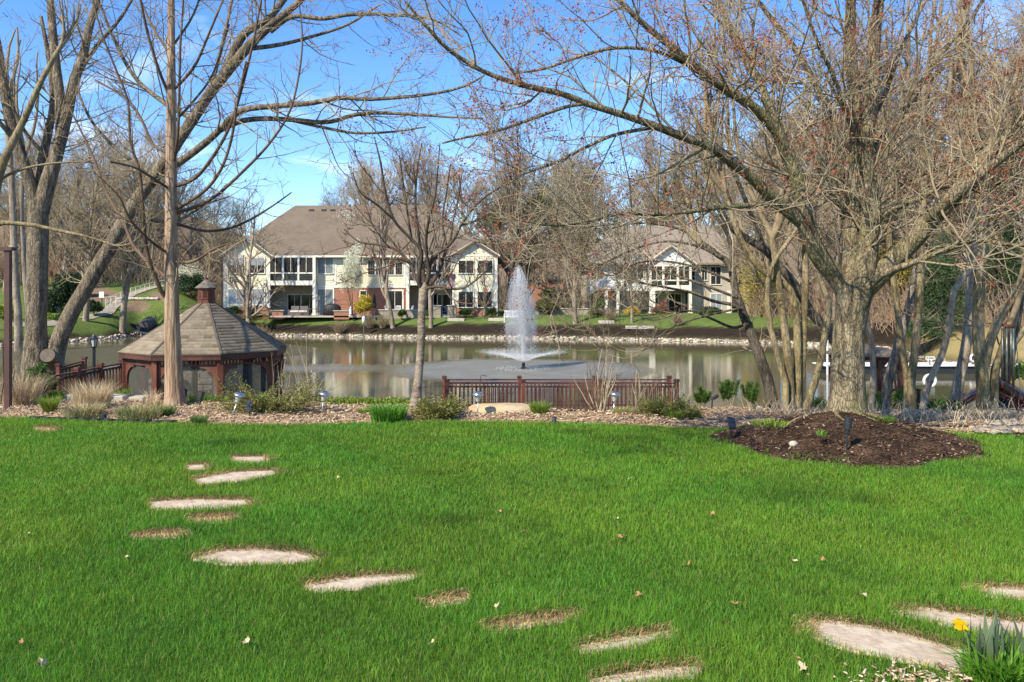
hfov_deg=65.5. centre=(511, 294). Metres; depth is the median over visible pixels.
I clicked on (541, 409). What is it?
green tuft
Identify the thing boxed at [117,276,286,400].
garden gazebo
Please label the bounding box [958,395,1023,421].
dry grass clump
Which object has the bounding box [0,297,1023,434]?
shore stones
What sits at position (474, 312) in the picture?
garden wall
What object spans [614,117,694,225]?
bare tree
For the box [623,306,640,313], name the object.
forsythia
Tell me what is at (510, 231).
bare tree
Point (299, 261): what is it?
lakeside house
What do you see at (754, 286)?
yellow willow
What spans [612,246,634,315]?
tree
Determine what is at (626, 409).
green tuft
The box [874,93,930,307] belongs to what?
bare tree
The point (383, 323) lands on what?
bank shrub
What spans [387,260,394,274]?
window
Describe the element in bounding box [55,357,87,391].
ramp railing
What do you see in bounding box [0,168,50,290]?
bare tree
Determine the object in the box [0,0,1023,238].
sky
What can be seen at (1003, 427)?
stone slab
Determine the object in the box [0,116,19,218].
bare tree
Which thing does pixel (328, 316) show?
patio
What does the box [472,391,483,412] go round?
solar path light
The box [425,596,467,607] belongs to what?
stepping stone
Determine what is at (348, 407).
bark chips
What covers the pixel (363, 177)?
bare tree
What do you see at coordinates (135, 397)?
limestone block
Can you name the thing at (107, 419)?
lawn edging
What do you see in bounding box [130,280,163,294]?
path handrail
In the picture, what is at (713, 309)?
dark shrub
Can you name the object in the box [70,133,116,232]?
bare tree
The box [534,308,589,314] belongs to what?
retaining wall
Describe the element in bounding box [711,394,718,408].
garden spotlight
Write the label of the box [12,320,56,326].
garden path
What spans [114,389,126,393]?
iris shoots
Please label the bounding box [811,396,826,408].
green bush
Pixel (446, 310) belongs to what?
folding chair
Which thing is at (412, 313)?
garden wall
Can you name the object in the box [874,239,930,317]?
yellow willow
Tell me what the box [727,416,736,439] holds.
solar panel stake
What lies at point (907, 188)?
bare tree
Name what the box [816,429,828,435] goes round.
weed
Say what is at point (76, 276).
yew tree
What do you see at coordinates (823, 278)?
bare tree
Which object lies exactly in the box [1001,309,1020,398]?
wind chime
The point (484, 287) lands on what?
tree
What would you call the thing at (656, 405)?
juniper
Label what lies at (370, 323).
bank shrub
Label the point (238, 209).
bare tree
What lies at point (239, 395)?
solar path light
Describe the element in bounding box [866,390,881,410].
lime bush
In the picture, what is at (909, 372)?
twin mossy tree
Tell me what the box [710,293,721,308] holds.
window
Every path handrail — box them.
[102,296,116,309]
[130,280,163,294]
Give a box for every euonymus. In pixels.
[23,362,61,398]
[43,390,65,399]
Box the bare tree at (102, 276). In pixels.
[69,164,121,282]
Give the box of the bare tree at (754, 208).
[706,132,788,303]
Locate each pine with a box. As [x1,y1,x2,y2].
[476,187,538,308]
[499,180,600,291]
[904,230,965,329]
[905,314,955,351]
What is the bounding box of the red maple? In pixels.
[289,0,1023,441]
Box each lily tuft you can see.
[29,393,69,412]
[357,405,368,413]
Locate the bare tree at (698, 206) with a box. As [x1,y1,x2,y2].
[661,155,739,261]
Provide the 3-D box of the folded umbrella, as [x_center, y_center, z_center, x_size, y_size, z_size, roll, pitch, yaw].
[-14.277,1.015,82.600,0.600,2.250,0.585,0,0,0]
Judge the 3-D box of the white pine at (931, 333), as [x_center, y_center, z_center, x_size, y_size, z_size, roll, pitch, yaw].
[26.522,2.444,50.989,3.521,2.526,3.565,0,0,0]
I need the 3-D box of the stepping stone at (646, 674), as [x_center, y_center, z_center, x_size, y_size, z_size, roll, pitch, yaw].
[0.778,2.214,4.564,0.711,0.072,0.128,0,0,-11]
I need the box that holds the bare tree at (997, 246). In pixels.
[947,68,1023,270]
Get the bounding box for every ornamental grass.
[54,401,109,417]
[58,377,122,407]
[108,400,172,419]
[138,388,163,404]
[156,404,177,416]
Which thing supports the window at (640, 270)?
in the porch house at (687, 299)
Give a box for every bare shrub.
[0,344,23,400]
[266,354,292,399]
[559,394,583,410]
[583,343,628,411]
[629,371,656,410]
[650,369,695,401]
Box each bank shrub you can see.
[255,323,273,334]
[328,319,350,333]
[361,312,378,327]
[374,312,394,327]
[602,308,620,319]
[666,308,689,324]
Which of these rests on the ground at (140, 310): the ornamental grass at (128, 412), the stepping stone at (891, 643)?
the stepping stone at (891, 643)
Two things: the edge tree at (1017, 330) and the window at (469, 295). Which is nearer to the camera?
the edge tree at (1017, 330)
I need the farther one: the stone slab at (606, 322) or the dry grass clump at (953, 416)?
the stone slab at (606, 322)
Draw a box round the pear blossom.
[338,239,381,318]
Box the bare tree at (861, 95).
[793,10,923,232]
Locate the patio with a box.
[268,315,447,316]
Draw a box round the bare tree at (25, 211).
[16,137,79,250]
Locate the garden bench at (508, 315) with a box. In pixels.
[504,311,518,322]
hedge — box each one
[49,312,60,320]
[227,306,243,313]
[315,395,409,405]
[458,308,471,316]
[485,307,497,316]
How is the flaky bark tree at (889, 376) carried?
on the ground at (140, 310)
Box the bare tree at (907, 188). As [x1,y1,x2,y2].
[841,24,973,305]
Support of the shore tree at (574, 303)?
on the ground at (140, 310)
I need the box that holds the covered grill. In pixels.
[323,303,340,315]
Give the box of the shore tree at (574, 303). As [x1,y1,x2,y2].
[544,161,606,323]
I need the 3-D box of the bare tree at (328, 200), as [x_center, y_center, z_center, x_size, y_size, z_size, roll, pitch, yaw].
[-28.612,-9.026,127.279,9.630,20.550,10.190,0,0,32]
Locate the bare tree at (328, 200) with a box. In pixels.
[316,177,353,204]
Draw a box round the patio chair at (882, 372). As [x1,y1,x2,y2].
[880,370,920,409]
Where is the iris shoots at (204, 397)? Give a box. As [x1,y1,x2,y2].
[198,393,208,401]
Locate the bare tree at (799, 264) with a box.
[769,145,841,304]
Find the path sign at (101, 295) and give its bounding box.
[99,292,103,303]
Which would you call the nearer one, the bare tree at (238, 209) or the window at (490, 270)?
the window at (490, 270)
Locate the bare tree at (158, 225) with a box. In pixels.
[129,153,177,279]
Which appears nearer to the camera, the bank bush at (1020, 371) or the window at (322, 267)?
the bank bush at (1020, 371)
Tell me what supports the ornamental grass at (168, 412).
on the bark bed
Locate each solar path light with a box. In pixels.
[232,391,244,414]
[318,391,329,412]
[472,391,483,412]
[609,391,620,412]
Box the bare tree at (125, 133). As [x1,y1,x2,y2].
[66,110,140,218]
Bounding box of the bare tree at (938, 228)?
[880,134,961,264]
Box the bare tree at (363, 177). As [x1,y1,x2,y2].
[336,145,412,204]
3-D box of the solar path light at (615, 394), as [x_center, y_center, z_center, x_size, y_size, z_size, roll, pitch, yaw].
[1.843,2.022,14.415,0.214,0.558,0.214,7,0,0]
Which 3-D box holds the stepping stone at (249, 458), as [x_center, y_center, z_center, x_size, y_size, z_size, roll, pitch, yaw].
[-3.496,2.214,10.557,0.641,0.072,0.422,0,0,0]
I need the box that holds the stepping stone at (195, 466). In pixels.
[187,464,207,471]
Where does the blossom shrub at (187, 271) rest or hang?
on the ground at (140, 310)
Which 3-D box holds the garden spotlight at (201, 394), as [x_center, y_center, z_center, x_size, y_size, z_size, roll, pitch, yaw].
[-5.957,2.062,15.295,0.115,0.417,0.091,0,0,-17]
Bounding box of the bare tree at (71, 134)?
[24,119,93,253]
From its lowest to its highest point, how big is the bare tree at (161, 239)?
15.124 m
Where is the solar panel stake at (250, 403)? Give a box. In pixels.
[246,400,252,415]
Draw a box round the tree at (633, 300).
[605,236,652,322]
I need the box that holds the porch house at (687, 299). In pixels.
[579,226,735,312]
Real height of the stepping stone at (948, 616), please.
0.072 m
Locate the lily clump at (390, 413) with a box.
[362,399,411,421]
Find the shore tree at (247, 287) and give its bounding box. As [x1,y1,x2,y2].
[210,179,291,323]
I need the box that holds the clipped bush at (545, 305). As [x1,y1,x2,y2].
[535,295,559,314]
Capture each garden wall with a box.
[268,310,284,318]
[333,310,349,318]
[378,309,417,318]
[472,310,482,315]
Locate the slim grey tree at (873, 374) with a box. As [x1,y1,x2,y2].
[811,7,963,408]
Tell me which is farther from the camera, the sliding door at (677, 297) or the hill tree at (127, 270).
the sliding door at (677, 297)
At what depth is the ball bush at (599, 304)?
89.69 m
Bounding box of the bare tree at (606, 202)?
[582,175,634,244]
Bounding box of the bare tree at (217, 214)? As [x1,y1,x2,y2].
[178,181,240,274]
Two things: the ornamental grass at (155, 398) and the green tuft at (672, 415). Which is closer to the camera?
the green tuft at (672, 415)
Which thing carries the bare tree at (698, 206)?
on the ground at (140, 310)
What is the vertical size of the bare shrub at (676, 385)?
0.867 m
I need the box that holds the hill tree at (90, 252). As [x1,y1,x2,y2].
[49,123,140,321]
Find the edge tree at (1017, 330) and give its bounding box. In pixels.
[994,0,1023,380]
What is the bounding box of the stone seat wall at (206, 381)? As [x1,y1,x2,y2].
[183,365,237,395]
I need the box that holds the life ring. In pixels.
[922,374,936,387]
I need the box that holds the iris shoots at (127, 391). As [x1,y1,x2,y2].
[121,387,131,393]
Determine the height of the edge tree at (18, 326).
25.996 m
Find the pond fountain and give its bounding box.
[476,265,572,371]
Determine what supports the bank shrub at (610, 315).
on the ground at (140, 310)
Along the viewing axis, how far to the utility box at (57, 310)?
79.28 m
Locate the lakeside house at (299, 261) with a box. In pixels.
[219,205,499,318]
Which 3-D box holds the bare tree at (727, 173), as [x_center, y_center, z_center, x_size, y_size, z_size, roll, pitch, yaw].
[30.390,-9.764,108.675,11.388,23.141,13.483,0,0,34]
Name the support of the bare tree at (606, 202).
on the ground at (140, 310)
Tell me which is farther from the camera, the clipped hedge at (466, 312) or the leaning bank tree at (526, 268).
the leaning bank tree at (526, 268)
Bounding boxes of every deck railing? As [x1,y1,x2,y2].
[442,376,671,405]
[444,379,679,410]
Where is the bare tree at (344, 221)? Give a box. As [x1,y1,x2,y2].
[320,207,354,264]
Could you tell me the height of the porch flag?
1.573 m
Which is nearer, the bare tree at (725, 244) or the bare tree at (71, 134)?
the bare tree at (725, 244)
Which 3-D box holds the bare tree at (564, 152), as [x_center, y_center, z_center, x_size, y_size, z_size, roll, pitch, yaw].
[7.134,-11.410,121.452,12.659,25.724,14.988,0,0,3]
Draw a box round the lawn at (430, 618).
[0,418,1023,681]
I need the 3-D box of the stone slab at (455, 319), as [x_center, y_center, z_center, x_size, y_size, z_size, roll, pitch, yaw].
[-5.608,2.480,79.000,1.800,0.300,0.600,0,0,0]
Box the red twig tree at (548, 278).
[530,241,560,290]
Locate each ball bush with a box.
[397,309,406,319]
[594,298,605,308]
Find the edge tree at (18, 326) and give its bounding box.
[3,18,39,350]
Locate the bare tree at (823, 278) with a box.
[810,98,908,304]
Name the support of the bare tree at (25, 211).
on the ground at (140, 310)
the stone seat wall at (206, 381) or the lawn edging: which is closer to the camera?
the lawn edging
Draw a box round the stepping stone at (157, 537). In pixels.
[131,532,177,539]
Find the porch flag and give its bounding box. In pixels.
[446,274,455,286]
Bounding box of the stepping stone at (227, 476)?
[195,470,279,484]
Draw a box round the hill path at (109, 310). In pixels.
[78,285,163,318]
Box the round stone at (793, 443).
[789,441,797,446]
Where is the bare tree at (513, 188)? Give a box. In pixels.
[477,141,541,277]
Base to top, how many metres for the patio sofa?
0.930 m
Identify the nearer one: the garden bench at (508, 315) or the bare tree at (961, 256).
the bare tree at (961, 256)
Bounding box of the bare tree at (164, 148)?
[138,114,213,226]
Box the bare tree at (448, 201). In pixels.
[431,152,498,248]
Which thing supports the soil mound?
on the ground at (140, 310)
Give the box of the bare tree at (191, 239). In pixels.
[158,182,219,271]
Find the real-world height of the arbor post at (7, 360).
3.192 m
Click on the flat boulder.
(496, 407)
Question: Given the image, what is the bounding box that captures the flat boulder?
[468,403,530,412]
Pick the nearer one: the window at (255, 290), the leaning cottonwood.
the leaning cottonwood
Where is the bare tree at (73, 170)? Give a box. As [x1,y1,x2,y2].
[56,129,112,257]
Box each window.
[228,289,243,304]
[229,257,244,273]
[249,289,264,304]
[251,257,264,273]
[287,294,301,314]
[300,294,312,314]
[317,258,333,273]
[360,290,366,296]
[367,260,374,274]
[375,262,382,274]
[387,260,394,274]
[395,260,402,274]
[426,294,437,309]
[433,294,450,314]
[458,260,473,273]
[458,291,473,307]
[477,260,492,273]
[477,291,492,307]
[624,266,643,279]
[692,268,695,280]
[701,266,707,280]
[710,266,721,284]
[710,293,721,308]
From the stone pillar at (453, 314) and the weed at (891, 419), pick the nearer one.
the weed at (891, 419)
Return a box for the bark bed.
[0,400,1023,436]
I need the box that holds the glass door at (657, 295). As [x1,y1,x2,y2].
[655,293,658,306]
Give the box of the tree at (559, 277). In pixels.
[544,253,577,307]
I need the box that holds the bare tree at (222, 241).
[202,211,243,284]
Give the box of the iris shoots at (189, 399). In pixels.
[187,393,196,402]
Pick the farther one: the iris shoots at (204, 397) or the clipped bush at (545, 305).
the clipped bush at (545, 305)
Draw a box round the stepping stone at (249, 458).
[230,456,269,462]
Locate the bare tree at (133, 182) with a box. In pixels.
[99,146,163,257]
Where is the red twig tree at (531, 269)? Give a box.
[508,202,551,296]
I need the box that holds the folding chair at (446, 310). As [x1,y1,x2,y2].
[441,306,447,315]
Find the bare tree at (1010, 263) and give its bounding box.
[957,219,1023,315]
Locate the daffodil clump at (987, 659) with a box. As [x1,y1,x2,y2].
[933,607,1023,681]
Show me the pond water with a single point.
(383, 368)
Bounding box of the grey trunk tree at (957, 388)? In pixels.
[924,0,1023,406]
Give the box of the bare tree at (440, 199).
[407,168,480,238]
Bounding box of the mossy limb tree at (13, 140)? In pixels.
[0,0,164,252]
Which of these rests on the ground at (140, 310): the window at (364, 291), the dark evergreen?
the dark evergreen
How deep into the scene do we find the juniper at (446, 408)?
13.92 m
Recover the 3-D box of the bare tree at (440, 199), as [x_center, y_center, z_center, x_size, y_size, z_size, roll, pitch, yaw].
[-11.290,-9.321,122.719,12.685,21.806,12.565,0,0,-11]
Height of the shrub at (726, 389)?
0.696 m
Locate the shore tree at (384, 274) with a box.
[341,153,412,327]
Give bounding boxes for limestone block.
[62,393,113,399]
[110,394,130,401]
[129,395,150,400]
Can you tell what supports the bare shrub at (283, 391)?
on the bark chips
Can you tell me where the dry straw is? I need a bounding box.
[33,424,1023,681]
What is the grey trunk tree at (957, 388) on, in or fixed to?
on the ground at (140, 310)
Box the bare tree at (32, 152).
[0,122,67,243]
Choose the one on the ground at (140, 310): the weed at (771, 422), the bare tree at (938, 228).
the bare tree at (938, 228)
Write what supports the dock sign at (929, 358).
on the floating dock
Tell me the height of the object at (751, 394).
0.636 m
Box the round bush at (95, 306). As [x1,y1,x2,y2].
[90,299,104,315]
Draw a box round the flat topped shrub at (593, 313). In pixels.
[586,309,606,316]
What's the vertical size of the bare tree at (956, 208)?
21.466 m
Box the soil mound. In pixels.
[710,412,989,470]
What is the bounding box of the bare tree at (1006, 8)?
[981,0,1023,192]
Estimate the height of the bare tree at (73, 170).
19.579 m
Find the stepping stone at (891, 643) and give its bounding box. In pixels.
[809,620,964,673]
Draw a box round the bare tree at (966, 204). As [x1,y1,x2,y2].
[933,73,987,262]
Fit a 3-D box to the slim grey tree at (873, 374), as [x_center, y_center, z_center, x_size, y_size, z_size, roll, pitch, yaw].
[7.001,-1.432,15.225,2.095,9.069,2.748,0,0,-11]
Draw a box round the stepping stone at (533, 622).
[493,617,578,630]
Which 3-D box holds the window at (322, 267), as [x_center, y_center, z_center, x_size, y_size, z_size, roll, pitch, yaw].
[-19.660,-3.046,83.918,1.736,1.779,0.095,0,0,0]
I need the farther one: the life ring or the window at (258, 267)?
the window at (258, 267)
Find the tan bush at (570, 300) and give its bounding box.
[556,292,586,307]
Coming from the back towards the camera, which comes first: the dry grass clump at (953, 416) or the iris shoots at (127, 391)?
the iris shoots at (127, 391)
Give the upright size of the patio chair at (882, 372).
1.218 m
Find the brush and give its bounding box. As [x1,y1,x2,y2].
[0,225,1023,335]
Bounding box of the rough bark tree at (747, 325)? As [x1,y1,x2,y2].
[497,59,780,409]
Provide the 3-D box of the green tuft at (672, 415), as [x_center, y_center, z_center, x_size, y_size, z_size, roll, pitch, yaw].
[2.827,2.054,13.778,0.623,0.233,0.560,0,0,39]
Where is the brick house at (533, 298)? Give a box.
[529,262,565,310]
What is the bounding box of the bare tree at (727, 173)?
[695,149,772,303]
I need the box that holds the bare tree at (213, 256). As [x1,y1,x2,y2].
[194,211,233,284]
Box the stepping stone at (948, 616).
[892,607,1023,637]
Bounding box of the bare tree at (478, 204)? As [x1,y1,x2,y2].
[457,169,509,250]
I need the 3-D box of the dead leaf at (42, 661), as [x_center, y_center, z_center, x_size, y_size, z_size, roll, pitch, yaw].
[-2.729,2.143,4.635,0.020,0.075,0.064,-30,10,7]
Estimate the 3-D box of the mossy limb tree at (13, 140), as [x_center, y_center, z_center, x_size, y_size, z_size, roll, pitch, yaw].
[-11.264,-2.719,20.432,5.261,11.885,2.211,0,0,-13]
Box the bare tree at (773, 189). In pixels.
[729,95,811,262]
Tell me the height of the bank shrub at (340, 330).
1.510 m
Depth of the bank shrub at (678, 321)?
72.98 m
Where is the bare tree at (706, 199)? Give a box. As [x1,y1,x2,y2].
[681,145,748,246]
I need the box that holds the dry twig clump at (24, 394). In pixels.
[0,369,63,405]
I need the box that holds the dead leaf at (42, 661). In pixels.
[38,657,46,667]
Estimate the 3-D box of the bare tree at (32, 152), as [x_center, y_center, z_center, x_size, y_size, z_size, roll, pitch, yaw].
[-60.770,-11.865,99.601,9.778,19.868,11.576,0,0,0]
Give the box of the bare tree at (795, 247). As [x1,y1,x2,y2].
[731,84,833,285]
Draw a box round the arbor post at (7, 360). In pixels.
[0,247,16,408]
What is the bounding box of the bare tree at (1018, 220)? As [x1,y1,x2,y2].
[956,98,1023,266]
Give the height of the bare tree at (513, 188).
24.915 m
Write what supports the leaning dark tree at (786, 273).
on the ground at (140, 310)
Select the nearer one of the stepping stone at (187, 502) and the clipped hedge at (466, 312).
the stepping stone at (187, 502)
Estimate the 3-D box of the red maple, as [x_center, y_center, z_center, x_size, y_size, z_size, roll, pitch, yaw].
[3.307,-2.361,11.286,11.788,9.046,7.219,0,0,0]
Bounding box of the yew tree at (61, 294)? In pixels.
[47,273,76,312]
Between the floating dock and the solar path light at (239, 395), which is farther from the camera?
the floating dock
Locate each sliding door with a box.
[316,288,333,314]
[386,290,403,308]
[668,293,681,311]
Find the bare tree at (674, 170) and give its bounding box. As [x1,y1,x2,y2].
[642,114,706,225]
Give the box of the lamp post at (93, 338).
[89,334,97,385]
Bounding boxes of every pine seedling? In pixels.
[693,384,711,406]
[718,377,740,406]
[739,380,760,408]
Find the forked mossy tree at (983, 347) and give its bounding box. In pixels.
[920,0,1023,410]
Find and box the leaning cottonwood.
[0,0,520,393]
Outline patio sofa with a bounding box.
[288,306,309,314]
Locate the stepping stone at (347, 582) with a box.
[304,574,425,592]
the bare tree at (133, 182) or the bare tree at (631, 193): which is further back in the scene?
the bare tree at (631, 193)
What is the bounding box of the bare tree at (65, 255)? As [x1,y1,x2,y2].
[49,175,96,274]
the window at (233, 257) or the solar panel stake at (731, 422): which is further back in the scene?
the window at (233, 257)
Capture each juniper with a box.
[205,367,333,414]
[409,392,469,420]
[629,389,692,417]
[668,398,703,418]
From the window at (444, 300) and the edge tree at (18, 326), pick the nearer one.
the edge tree at (18, 326)
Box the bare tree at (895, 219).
[844,53,958,293]
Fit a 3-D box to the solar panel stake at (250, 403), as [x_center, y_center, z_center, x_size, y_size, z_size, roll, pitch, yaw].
[-4.643,2.074,14.065,0.105,0.413,0.074,0,0,0]
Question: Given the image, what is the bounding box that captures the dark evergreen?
[179,272,203,297]
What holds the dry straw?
on the lawn at (430, 618)
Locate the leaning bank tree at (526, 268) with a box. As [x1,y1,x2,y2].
[523,166,599,313]
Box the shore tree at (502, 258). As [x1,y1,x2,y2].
[468,104,563,314]
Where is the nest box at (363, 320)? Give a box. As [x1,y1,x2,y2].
[362,316,364,334]
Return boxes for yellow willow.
[733,256,776,316]
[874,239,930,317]
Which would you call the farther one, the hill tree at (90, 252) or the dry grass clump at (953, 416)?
the hill tree at (90, 252)
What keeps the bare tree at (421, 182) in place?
on the ground at (140, 310)
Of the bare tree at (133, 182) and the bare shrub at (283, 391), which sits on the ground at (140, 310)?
the bare tree at (133, 182)
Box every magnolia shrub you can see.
[280,340,353,402]
[570,351,625,411]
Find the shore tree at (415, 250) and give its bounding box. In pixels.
[396,170,463,327]
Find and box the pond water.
[0,336,1023,410]
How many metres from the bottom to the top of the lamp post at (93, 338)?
3.454 m
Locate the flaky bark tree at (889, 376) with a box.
[881,0,1012,410]
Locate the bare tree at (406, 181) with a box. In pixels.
[362,130,447,214]
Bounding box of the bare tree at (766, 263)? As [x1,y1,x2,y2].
[722,128,793,313]
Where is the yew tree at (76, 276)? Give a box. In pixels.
[66,271,95,291]
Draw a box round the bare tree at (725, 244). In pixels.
[700,170,784,314]
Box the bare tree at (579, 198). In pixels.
[552,145,625,279]
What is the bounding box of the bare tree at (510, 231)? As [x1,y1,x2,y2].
[462,155,543,309]
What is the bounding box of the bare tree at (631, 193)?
[600,163,663,237]
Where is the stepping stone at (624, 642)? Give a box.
[579,631,674,653]
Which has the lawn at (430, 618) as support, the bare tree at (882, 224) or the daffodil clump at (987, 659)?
the daffodil clump at (987, 659)
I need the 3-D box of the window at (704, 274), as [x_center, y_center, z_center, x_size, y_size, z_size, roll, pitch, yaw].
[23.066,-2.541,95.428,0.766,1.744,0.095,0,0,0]
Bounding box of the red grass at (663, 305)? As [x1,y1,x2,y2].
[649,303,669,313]
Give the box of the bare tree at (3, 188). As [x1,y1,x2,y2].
[0,144,35,219]
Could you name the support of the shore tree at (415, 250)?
on the ground at (140, 310)
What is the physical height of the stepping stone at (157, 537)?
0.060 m
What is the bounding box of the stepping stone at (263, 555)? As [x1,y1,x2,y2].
[195,548,321,565]
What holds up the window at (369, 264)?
in the lakeside house at (299, 261)
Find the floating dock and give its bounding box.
[812,341,974,373]
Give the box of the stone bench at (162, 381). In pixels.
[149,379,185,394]
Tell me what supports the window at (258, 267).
in the lakeside house at (299, 261)
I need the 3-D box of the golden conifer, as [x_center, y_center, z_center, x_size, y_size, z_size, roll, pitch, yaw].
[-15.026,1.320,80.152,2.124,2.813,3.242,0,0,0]
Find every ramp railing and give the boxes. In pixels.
[48,359,121,394]
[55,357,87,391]
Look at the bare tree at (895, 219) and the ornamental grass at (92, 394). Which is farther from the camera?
the bare tree at (895, 219)
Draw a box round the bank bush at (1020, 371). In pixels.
[1011,360,1023,387]
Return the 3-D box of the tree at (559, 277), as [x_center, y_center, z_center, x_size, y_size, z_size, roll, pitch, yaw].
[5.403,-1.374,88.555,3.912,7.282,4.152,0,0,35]
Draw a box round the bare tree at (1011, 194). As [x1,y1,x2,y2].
[904,0,1023,320]
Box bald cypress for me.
[39,0,321,405]
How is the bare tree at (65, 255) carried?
on the ground at (140, 310)
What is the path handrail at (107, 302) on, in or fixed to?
on the hill path at (109, 310)
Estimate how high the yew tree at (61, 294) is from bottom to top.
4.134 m
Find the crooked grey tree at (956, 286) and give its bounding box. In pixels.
[919,2,1023,410]
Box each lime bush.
[0,302,13,319]
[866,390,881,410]
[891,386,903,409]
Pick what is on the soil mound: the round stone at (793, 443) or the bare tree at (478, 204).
the round stone at (793, 443)
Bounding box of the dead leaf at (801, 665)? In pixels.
[798,660,806,670]
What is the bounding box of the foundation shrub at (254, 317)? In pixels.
[242,310,268,329]
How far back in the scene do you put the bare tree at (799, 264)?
72.78 m
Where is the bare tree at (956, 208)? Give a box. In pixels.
[927,107,1020,265]
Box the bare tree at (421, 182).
[390,142,458,220]
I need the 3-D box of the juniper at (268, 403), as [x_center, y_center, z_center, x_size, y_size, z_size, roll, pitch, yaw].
[-4.456,1.804,14.627,2.212,0.936,2.134,0,0,-26]
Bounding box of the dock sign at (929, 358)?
[926,356,934,364]
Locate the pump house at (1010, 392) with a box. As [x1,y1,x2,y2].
[962,376,1023,409]
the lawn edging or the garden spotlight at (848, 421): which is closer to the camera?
the garden spotlight at (848, 421)
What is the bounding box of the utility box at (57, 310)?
[56,305,61,312]
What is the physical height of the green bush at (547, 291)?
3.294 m
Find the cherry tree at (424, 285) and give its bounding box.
[320,115,549,406]
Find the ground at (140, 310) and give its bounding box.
[0,208,1023,399]
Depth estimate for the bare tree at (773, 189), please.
104.12 m
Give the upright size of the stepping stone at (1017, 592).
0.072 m
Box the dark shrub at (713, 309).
[699,306,721,313]
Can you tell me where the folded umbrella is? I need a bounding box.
[372,294,376,314]
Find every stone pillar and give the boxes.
[432,305,441,317]
[447,305,456,316]
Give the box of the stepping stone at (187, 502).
[150,499,250,510]
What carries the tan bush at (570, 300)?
on the ground at (140, 310)
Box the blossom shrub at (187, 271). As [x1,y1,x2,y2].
[178,263,216,293]
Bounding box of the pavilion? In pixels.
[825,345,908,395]
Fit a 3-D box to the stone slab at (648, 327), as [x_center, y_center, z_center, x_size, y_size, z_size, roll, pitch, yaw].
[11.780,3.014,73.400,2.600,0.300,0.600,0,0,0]
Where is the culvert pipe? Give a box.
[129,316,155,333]
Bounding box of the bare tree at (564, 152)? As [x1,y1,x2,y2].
[529,141,598,266]
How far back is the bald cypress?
15.48 m
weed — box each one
[750,417,789,427]
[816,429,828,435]
[868,414,894,421]
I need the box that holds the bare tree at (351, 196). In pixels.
[333,155,387,204]
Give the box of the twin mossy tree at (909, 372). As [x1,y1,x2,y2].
[841,0,993,409]
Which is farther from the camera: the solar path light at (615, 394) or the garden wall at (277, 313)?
the garden wall at (277, 313)
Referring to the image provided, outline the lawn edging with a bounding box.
[29,415,177,423]
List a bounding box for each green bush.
[536,285,563,299]
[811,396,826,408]
[916,397,964,410]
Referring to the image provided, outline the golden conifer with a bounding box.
[351,294,373,320]
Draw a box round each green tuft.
[187,414,215,422]
[522,398,553,414]
[612,405,636,413]
[657,406,686,419]
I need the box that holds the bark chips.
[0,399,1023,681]
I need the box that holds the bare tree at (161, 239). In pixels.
[144,180,188,254]
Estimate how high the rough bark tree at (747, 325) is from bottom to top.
8.453 m
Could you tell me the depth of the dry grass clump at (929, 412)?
13.59 m
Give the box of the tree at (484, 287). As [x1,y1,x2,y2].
[473,249,497,318]
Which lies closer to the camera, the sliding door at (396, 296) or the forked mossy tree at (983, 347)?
the forked mossy tree at (983, 347)
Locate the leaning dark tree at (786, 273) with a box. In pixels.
[661,40,832,346]
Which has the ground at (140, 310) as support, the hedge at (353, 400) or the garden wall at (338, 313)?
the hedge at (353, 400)
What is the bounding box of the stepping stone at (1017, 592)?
[977,586,1023,599]
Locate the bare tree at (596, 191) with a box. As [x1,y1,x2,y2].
[554,151,616,275]
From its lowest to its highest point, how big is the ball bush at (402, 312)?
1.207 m
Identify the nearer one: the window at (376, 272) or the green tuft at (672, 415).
the green tuft at (672, 415)
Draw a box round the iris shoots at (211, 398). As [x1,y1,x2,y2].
[207,392,219,401]
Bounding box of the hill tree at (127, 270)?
[90,121,164,332]
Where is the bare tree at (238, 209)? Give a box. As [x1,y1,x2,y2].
[217,191,264,249]
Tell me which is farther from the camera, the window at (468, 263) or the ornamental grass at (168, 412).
the window at (468, 263)
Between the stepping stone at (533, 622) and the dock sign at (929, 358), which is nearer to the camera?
the stepping stone at (533, 622)
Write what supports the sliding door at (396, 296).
in the lakeside house at (299, 261)
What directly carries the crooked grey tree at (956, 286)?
on the ground at (140, 310)
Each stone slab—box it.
[446,318,464,320]
[488,318,503,320]
[598,320,613,323]
[625,326,653,328]
[969,426,1023,433]
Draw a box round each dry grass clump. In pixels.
[737,398,802,413]
[770,391,824,413]
[868,397,905,415]
[868,406,935,426]
[877,398,976,426]
[896,396,1017,431]
[923,399,1023,425]
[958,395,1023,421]
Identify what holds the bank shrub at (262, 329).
on the ground at (140, 310)
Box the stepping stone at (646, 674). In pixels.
[589,666,701,681]
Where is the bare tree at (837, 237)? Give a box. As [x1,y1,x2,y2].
[785,102,900,319]
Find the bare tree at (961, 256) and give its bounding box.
[893,150,1020,308]
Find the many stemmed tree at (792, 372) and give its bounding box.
[651,0,884,410]
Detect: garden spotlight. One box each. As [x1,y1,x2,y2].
[199,391,204,406]
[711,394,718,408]
[844,416,852,450]
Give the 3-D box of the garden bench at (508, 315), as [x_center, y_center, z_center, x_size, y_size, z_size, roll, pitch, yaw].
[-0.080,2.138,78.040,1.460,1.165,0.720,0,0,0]

